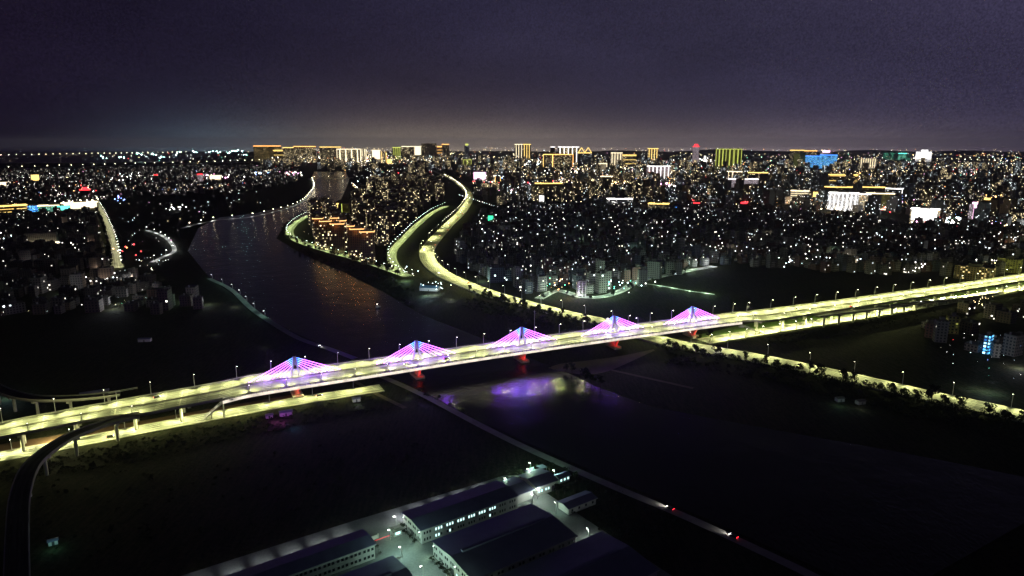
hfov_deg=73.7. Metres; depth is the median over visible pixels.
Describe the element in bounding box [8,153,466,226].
street lamps
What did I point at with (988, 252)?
concrete house
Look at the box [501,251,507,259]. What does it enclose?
concrete house
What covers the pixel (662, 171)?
building
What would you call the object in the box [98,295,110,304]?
town house
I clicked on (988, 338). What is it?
housing block
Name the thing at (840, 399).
shed
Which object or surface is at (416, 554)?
yard
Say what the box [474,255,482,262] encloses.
concrete house
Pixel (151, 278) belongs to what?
town house
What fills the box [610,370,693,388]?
dirt track
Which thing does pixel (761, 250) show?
concrete house
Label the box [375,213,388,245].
apartment tower
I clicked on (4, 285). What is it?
town house
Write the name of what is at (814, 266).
concrete house
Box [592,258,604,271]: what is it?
concrete house
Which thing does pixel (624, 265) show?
concrete house
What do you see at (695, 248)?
concrete house
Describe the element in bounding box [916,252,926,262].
concrete house
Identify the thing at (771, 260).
concrete house
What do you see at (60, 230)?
town house
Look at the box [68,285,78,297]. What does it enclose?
town house
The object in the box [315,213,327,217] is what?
apartment tower
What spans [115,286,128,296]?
town house
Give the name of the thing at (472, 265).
concrete house
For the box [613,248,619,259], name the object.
concrete house
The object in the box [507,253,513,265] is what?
housing block
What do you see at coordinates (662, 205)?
lit hall
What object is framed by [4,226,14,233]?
town house
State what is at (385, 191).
apartment tower
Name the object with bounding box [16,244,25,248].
town house
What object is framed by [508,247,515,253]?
concrete house
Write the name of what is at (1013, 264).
housing block
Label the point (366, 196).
apartment tower
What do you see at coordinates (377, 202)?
apartment tower
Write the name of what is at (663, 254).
concrete house
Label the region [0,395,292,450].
soil strip
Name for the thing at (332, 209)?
apartment tower
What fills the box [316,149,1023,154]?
hills
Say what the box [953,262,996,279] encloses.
housing block
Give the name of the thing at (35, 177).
lit hall
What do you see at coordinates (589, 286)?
concrete house
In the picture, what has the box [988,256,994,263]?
concrete house
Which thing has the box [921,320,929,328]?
town house
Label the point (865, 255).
concrete house
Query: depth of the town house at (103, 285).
931.17 m
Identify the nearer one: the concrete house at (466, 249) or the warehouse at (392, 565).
the warehouse at (392, 565)
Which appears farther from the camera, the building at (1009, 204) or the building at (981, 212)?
the building at (1009, 204)
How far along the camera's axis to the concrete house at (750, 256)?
1163.24 m
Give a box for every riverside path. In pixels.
[146,230,176,261]
[183,179,313,227]
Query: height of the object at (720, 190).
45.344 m
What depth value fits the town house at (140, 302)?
855.07 m
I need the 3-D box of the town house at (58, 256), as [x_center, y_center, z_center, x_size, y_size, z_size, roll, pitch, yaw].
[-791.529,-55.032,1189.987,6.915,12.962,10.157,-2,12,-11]
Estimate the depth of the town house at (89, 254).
1152.63 m
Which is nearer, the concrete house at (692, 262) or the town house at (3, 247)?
the concrete house at (692, 262)
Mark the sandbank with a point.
(596, 366)
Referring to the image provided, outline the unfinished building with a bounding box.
[577,280,585,296]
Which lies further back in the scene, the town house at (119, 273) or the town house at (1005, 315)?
the town house at (119, 273)
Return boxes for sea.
[0,151,223,162]
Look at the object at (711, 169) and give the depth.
4140.88 m
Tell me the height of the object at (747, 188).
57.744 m
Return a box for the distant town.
[0,153,1023,256]
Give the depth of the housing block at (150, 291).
903.15 m
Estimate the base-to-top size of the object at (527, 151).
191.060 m
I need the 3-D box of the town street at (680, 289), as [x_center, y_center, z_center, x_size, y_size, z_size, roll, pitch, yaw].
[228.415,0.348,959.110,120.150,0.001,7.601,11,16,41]
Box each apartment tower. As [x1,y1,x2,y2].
[307,201,309,223]
[310,197,319,204]
[310,205,320,229]
[311,210,322,236]
[312,216,323,245]
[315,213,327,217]
[319,218,331,249]
[320,196,329,211]
[326,201,336,215]
[329,207,339,219]
[330,215,338,222]
[330,221,344,253]
[333,211,344,215]
[336,218,346,248]
[341,217,350,246]
[346,223,354,256]
[349,197,354,217]
[350,226,363,260]
[351,198,357,219]
[352,189,359,198]
[355,201,361,224]
[356,198,365,202]
[357,202,367,225]
[358,203,368,227]
[359,187,366,198]
[359,228,374,263]
[363,193,371,199]
[365,207,376,227]
[366,181,370,189]
[366,212,372,227]
[370,212,374,230]
[371,180,377,190]
[371,191,379,198]
[373,211,385,242]
[374,200,384,208]
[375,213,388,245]
[376,185,383,195]
[377,196,386,200]
[379,203,390,212]
[381,181,387,187]
[382,188,389,200]
[383,208,394,234]
[390,188,397,192]
[390,194,398,201]
[391,172,395,184]
[392,205,402,226]
[397,196,407,221]
[401,176,406,183]
[402,185,408,191]
[405,191,413,197]
[407,198,417,217]
[408,177,413,187]
[412,178,418,188]
[412,188,418,204]
[417,175,421,188]
[419,188,426,206]
[422,180,426,188]
[422,192,430,208]
[426,179,432,195]
[433,180,436,193]
[435,182,441,198]
[436,184,442,200]
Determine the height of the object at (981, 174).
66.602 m
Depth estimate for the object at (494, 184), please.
2850.65 m
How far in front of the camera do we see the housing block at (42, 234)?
1381.60 m
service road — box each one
[0,385,382,459]
[698,285,1023,342]
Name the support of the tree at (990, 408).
on the ground at (220, 336)
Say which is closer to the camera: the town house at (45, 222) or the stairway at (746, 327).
the stairway at (746, 327)
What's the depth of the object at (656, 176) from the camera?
3048.68 m
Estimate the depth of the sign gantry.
499.23 m
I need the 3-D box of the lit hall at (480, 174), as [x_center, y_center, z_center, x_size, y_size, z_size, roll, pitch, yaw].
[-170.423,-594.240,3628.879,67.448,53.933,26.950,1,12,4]
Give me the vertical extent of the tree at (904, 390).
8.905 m
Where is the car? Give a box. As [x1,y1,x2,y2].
[729,533,737,538]
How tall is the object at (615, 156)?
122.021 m
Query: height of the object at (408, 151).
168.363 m
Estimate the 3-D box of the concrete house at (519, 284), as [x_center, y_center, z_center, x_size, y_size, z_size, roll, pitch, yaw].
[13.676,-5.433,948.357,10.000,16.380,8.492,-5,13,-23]
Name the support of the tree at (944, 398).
on the ground at (220, 336)
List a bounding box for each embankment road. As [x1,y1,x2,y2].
[208,278,357,358]
[380,376,819,575]
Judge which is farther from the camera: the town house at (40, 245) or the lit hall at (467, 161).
the lit hall at (467, 161)
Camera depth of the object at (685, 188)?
2527.55 m
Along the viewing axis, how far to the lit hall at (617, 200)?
2202.61 m
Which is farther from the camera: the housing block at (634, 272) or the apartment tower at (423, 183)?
the apartment tower at (423, 183)
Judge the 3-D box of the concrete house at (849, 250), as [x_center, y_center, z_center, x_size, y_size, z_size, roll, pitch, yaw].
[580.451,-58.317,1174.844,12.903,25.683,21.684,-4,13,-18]
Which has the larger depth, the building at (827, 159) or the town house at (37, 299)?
the building at (827, 159)
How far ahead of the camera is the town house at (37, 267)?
1055.76 m
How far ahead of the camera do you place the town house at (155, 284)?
921.60 m
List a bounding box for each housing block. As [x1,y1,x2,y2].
[0,299,26,314]
[24,230,58,242]
[146,286,154,296]
[456,248,464,261]
[488,213,493,220]
[488,264,503,282]
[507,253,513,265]
[630,264,641,279]
[637,267,647,286]
[647,258,662,278]
[665,259,673,274]
[674,259,681,274]
[924,319,933,337]
[932,316,949,342]
[946,312,960,333]
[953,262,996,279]
[982,331,993,354]
[990,338,1001,357]
[998,255,1022,273]
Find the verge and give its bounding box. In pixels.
[700,282,1023,337]
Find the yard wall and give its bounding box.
[371,533,378,539]
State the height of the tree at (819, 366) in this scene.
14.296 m
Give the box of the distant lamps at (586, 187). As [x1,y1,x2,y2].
[3,147,1021,361]
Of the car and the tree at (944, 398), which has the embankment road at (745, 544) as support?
the car
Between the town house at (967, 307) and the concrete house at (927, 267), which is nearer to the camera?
the town house at (967, 307)
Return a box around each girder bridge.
[0,158,368,169]
[4,153,177,157]
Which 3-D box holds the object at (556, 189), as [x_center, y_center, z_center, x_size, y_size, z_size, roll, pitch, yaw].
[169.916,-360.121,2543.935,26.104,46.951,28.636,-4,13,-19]
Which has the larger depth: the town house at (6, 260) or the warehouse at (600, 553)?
the town house at (6, 260)
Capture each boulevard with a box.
[96,200,121,267]
[388,206,446,272]
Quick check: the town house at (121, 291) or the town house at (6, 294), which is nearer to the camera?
the town house at (6, 294)
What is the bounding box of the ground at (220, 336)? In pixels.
[0,152,1023,575]
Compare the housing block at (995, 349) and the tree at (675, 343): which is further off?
the tree at (675, 343)
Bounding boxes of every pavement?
[285,215,412,276]
[387,206,447,272]
[419,169,1023,422]
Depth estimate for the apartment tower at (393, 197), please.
1866.95 m
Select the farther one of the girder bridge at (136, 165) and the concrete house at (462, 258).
the girder bridge at (136, 165)
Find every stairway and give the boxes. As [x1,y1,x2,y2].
[203,397,233,420]
[739,325,761,337]
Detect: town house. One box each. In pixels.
[0,228,7,240]
[0,245,7,250]
[0,250,12,258]
[0,263,8,268]
[0,273,12,285]
[0,281,9,289]
[0,291,13,298]
[0,296,15,302]
[1,222,10,226]
[1,257,15,264]
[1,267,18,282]
[3,241,16,248]
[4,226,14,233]
[4,234,16,237]
[4,237,16,243]
[7,287,23,297]
[8,248,19,252]
[8,259,22,268]
[10,220,20,225]
[12,280,26,287]
[15,225,25,234]
[16,235,27,244]
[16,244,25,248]
[16,284,28,294]
[18,248,39,260]
[18,276,28,284]
[20,221,32,227]
[20,268,35,282]
[21,241,33,248]
[22,259,33,268]
[28,283,38,296]
[30,274,48,293]
[31,265,39,271]
[31,300,52,314]
[32,296,46,303]
[33,258,46,270]
[35,242,48,249]
[37,227,48,231]
[39,219,49,226]
[41,248,49,256]
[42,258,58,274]
[45,240,55,246]
[47,277,58,290]
[48,226,57,230]
[50,250,59,257]
[51,294,67,306]
[52,218,62,226]
[53,303,65,313]
[54,228,64,233]
[54,252,61,260]
[55,247,68,255]
[58,285,69,295]
[59,236,69,246]
[59,275,69,284]
[59,300,75,309]
[60,267,75,276]
[63,254,76,263]
[65,226,75,232]
[66,232,77,236]
[66,237,83,248]
[66,248,78,253]
[68,257,83,269]
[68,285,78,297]
[69,272,86,289]
[69,295,79,305]
[70,264,78,270]
[74,245,86,250]
[75,233,86,241]
[75,250,87,254]
[76,223,86,232]
[78,288,83,295]
[82,245,94,251]
[83,258,87,267]
[84,284,100,296]
[84,295,100,299]
[84,297,103,312]
[86,232,97,241]
[86,252,99,257]
[86,277,93,285]
[88,224,97,234]
[89,222,98,230]
[89,255,101,268]
[90,215,99,226]
[90,268,97,278]
[93,277,102,284]
[94,241,103,247]
[95,248,104,252]
[97,266,114,278]
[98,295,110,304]
[99,289,111,296]
[100,283,109,287]
[100,285,115,294]
[101,255,109,265]
[108,275,121,283]
[109,280,123,286]
[115,271,127,278]
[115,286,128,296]
[122,272,132,277]
[122,277,137,280]
[124,283,136,293]
[124,301,137,311]
[128,267,138,277]
[128,280,145,291]
[132,294,147,303]
[132,299,143,306]
[138,273,156,285]
[142,280,149,288]
[145,297,156,306]
[150,301,162,314]
[152,281,161,287]
[156,287,172,310]
[172,293,175,305]
[179,293,193,306]
[185,285,198,295]
[192,295,203,308]
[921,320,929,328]
[956,300,976,314]
[959,317,979,334]
[964,340,982,352]
[978,332,1003,350]
[983,302,1002,319]
[995,307,1017,323]
[1001,331,1023,356]
[1012,299,1023,317]
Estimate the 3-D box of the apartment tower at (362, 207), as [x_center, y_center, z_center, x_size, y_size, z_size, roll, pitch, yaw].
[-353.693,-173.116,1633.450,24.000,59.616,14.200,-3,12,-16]
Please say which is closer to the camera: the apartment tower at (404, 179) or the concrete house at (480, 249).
the concrete house at (480, 249)
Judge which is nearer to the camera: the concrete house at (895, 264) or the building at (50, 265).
the building at (50, 265)
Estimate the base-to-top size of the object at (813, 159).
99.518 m
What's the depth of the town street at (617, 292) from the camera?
938.35 m
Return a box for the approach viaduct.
[0,380,226,451]
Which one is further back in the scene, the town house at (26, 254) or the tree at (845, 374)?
the town house at (26, 254)
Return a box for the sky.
[0,0,1023,151]
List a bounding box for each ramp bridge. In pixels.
[0,384,119,414]
[3,411,139,575]
[813,290,1005,327]
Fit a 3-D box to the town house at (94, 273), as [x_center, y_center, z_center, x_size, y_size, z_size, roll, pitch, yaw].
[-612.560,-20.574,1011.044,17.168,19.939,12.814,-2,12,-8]
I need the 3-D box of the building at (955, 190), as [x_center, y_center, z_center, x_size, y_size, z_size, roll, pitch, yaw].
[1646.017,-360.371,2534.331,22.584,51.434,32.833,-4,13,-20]
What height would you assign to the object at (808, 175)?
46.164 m
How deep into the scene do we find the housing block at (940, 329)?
696.97 m
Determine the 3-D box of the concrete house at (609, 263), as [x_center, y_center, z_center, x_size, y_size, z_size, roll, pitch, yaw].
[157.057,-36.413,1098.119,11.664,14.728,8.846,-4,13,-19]
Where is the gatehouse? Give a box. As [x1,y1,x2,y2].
[389,524,403,536]
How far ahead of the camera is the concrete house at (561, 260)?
1085.33 m
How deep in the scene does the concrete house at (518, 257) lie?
1117.79 m
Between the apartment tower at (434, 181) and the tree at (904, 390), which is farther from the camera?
the apartment tower at (434, 181)
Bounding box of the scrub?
[0,247,1023,558]
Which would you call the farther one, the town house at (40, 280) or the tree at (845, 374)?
the town house at (40, 280)
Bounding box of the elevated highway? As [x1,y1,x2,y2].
[742,273,1023,329]
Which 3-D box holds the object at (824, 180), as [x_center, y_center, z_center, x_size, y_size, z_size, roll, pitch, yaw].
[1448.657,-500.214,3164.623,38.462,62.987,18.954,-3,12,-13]
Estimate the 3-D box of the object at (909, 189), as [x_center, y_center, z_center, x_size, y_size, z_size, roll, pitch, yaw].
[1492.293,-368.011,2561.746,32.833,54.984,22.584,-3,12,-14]
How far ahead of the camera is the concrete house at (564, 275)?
985.82 m
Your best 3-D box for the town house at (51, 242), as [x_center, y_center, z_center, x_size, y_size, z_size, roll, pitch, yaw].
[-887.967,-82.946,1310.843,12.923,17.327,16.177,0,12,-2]
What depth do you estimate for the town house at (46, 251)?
1219.01 m
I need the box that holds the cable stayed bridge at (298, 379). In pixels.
[223,306,741,403]
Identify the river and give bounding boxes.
[188,172,1023,575]
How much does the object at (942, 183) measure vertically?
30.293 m
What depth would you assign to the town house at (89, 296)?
860.50 m
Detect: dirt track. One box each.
[352,380,406,408]
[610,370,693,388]
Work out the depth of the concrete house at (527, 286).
926.24 m
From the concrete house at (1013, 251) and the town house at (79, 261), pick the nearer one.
the town house at (79, 261)
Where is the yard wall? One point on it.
(374, 537)
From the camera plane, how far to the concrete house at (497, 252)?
1202.30 m
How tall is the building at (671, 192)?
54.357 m
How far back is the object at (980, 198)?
2292.22 m
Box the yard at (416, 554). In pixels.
[182,475,670,575]
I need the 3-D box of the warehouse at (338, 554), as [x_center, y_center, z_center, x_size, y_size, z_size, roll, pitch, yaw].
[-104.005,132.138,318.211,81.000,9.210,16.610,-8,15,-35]
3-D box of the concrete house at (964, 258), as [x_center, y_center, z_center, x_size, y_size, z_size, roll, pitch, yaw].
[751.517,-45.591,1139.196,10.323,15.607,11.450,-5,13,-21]
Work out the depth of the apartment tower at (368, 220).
1452.16 m
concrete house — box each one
[459,254,465,262]
[462,247,469,258]
[467,250,474,258]
[467,258,475,268]
[469,262,476,270]
[473,244,479,255]
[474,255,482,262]
[477,246,484,255]
[478,263,486,274]
[480,252,487,257]
[482,266,485,275]
[484,257,492,264]
[486,265,492,277]
[495,249,500,255]
[495,255,503,264]
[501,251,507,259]
[504,263,512,267]
[504,268,510,280]
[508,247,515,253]
[513,265,522,287]
[514,253,524,264]
[517,278,524,290]
[522,261,526,271]
[522,279,532,293]
[523,272,533,278]
[525,252,534,260]
[526,258,535,272]
[528,248,536,254]
[528,274,537,289]
[535,258,540,265]
[535,275,546,291]
[536,249,546,258]
[536,267,544,274]
[542,256,552,274]
[547,265,560,276]
[548,273,557,284]
[553,258,558,264]
[559,257,566,266]
[559,271,568,284]
[563,260,572,272]
[567,251,574,258]
[570,258,579,265]
[571,265,584,281]
[572,273,581,289]
[577,263,587,270]
[579,251,584,258]
[583,282,593,293]
[584,270,591,279]
[585,247,592,254]
[587,271,596,290]
[588,259,593,270]
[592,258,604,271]
[595,270,606,293]
[596,248,603,257]
[603,268,611,289]
[605,260,613,269]
[607,245,617,256]
[611,266,617,276]
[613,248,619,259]
[618,250,627,260]
[620,253,630,269]
[620,267,630,281]
[621,263,631,269]
[628,249,635,253]
[631,253,640,265]
[635,249,645,256]
[641,255,648,260]
[652,248,660,257]
[654,254,662,260]
[658,252,665,259]
[661,245,669,254]
[662,259,668,268]
[666,254,675,260]
[680,259,687,267]
[682,249,691,258]
[685,254,691,264]
[689,242,700,257]
[689,259,696,266]
[699,257,708,265]
[702,247,713,257]
[709,249,718,262]
[720,255,730,264]
[724,250,731,258]
[737,255,747,263]
[747,253,755,262]
[750,258,758,266]
[756,247,765,255]
[758,256,765,265]
[766,253,777,267]
[778,257,784,267]
[779,247,787,259]
[787,247,795,254]
[788,254,794,263]
[794,254,805,266]
[797,242,806,253]
[804,253,811,258]
[804,259,812,267]
[806,248,815,254]
[808,263,819,269]
[812,252,821,260]
[813,257,822,262]
[820,252,828,258]
[820,259,830,272]
[827,252,836,258]
[831,262,839,271]
[834,252,847,270]
[842,246,856,256]
[846,261,856,272]
[848,255,855,261]
[855,255,860,261]
[856,261,863,271]
[861,251,874,260]
[862,243,872,251]
[864,259,875,273]
[870,255,879,261]
[874,250,883,255]
[875,261,885,272]
[879,263,892,274]
[881,256,892,263]
[883,253,891,256]
[890,260,900,271]
[897,251,907,255]
[897,254,905,264]
[901,256,911,266]
[901,263,913,273]
[905,247,913,255]
[912,263,920,272]
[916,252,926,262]
[920,261,932,271]
[926,251,937,260]
[930,260,940,271]
[933,245,942,250]
[937,258,947,263]
[939,261,952,276]
[943,255,952,262]
[944,248,954,253]
[954,259,962,268]
[955,248,967,252]
[957,256,967,262]
[963,253,972,262]
[968,250,975,259]
[978,254,988,262]
[981,250,991,255]
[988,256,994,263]
[991,254,1000,261]
[995,249,1004,255]
[995,260,1005,273]
[1003,247,1019,257]
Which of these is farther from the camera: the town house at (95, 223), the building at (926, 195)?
the building at (926, 195)
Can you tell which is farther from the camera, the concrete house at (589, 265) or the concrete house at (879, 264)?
the concrete house at (879, 264)
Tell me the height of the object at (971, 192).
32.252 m
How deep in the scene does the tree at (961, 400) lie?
523.04 m
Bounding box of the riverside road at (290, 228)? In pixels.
[286,215,410,276]
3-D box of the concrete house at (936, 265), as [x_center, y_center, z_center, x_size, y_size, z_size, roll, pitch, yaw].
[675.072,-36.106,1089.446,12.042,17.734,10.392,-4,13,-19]
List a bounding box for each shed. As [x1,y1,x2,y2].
[47,537,58,545]
[79,388,108,393]
[137,338,151,341]
[265,413,273,418]
[279,409,292,416]
[352,396,360,401]
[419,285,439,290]
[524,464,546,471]
[835,396,845,401]
[855,399,866,404]
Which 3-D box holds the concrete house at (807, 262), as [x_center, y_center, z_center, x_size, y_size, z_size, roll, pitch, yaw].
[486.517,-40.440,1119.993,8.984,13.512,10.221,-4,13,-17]
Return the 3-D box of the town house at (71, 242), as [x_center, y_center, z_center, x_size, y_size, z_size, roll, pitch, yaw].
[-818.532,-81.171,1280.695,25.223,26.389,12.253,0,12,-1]
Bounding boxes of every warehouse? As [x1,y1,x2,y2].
[226,529,375,575]
[339,555,412,575]
[401,480,518,543]
[431,503,577,575]
[499,531,659,575]
[500,476,534,503]
[518,468,558,495]
[554,471,571,483]
[557,490,597,514]
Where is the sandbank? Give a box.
[549,349,654,373]
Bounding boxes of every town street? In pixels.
[537,266,715,298]
[649,284,713,294]
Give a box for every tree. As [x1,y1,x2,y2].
[530,306,541,317]
[546,464,553,470]
[554,482,561,493]
[568,362,575,375]
[571,471,579,481]
[580,367,590,382]
[588,374,596,380]
[597,375,604,387]
[672,341,679,346]
[692,343,698,350]
[706,328,713,341]
[711,343,721,353]
[743,351,748,358]
[761,354,769,364]
[795,362,803,370]
[807,359,813,374]
[813,363,826,378]
[839,368,848,379]
[850,369,858,385]
[877,382,884,390]
[886,382,897,394]
[900,387,907,393]
[912,389,924,397]
[924,383,941,404]
[940,393,950,405]
[955,395,967,404]
[984,402,997,412]
[1000,409,1008,419]
[1018,409,1023,420]
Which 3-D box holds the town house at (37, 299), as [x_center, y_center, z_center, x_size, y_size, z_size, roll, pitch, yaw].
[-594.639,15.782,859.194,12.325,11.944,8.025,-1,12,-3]
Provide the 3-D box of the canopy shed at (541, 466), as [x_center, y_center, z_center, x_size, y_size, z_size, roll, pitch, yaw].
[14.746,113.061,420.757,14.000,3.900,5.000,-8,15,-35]
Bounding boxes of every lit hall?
[0,204,27,212]
[27,204,37,211]
[30,174,39,180]
[37,203,59,211]
[57,204,69,210]
[60,201,98,210]
[79,187,90,197]
[197,173,202,180]
[209,174,220,180]
[341,203,349,212]
[386,159,391,164]
[463,159,471,164]
[473,171,486,180]
[495,175,500,182]
[539,194,543,202]
[600,175,612,184]
[607,197,632,204]
[648,202,669,208]
[728,178,758,186]
[824,186,852,191]
[828,174,857,183]
[852,186,885,192]
[883,153,890,159]
[885,187,903,193]
[891,152,897,159]
[898,153,906,159]
[905,154,910,160]
[981,198,990,201]
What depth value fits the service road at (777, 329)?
772.06 m
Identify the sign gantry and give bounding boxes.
[108,387,136,400]
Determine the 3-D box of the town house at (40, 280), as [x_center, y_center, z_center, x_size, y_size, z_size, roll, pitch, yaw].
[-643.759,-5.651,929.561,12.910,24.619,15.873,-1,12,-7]
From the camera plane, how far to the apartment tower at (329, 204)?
1639.06 m
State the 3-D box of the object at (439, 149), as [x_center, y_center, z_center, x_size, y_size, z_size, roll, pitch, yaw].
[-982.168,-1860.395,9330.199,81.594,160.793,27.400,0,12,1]
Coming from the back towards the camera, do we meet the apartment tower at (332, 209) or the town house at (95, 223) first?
the town house at (95, 223)
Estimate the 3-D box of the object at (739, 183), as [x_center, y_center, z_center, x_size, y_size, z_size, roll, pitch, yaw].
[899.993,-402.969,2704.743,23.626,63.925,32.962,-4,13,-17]
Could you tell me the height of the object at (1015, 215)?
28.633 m
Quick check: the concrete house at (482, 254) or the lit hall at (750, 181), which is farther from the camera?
the lit hall at (750, 181)
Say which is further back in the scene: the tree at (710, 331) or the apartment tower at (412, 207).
the apartment tower at (412, 207)
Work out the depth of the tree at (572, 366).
596.15 m
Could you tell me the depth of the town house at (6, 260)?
1114.36 m

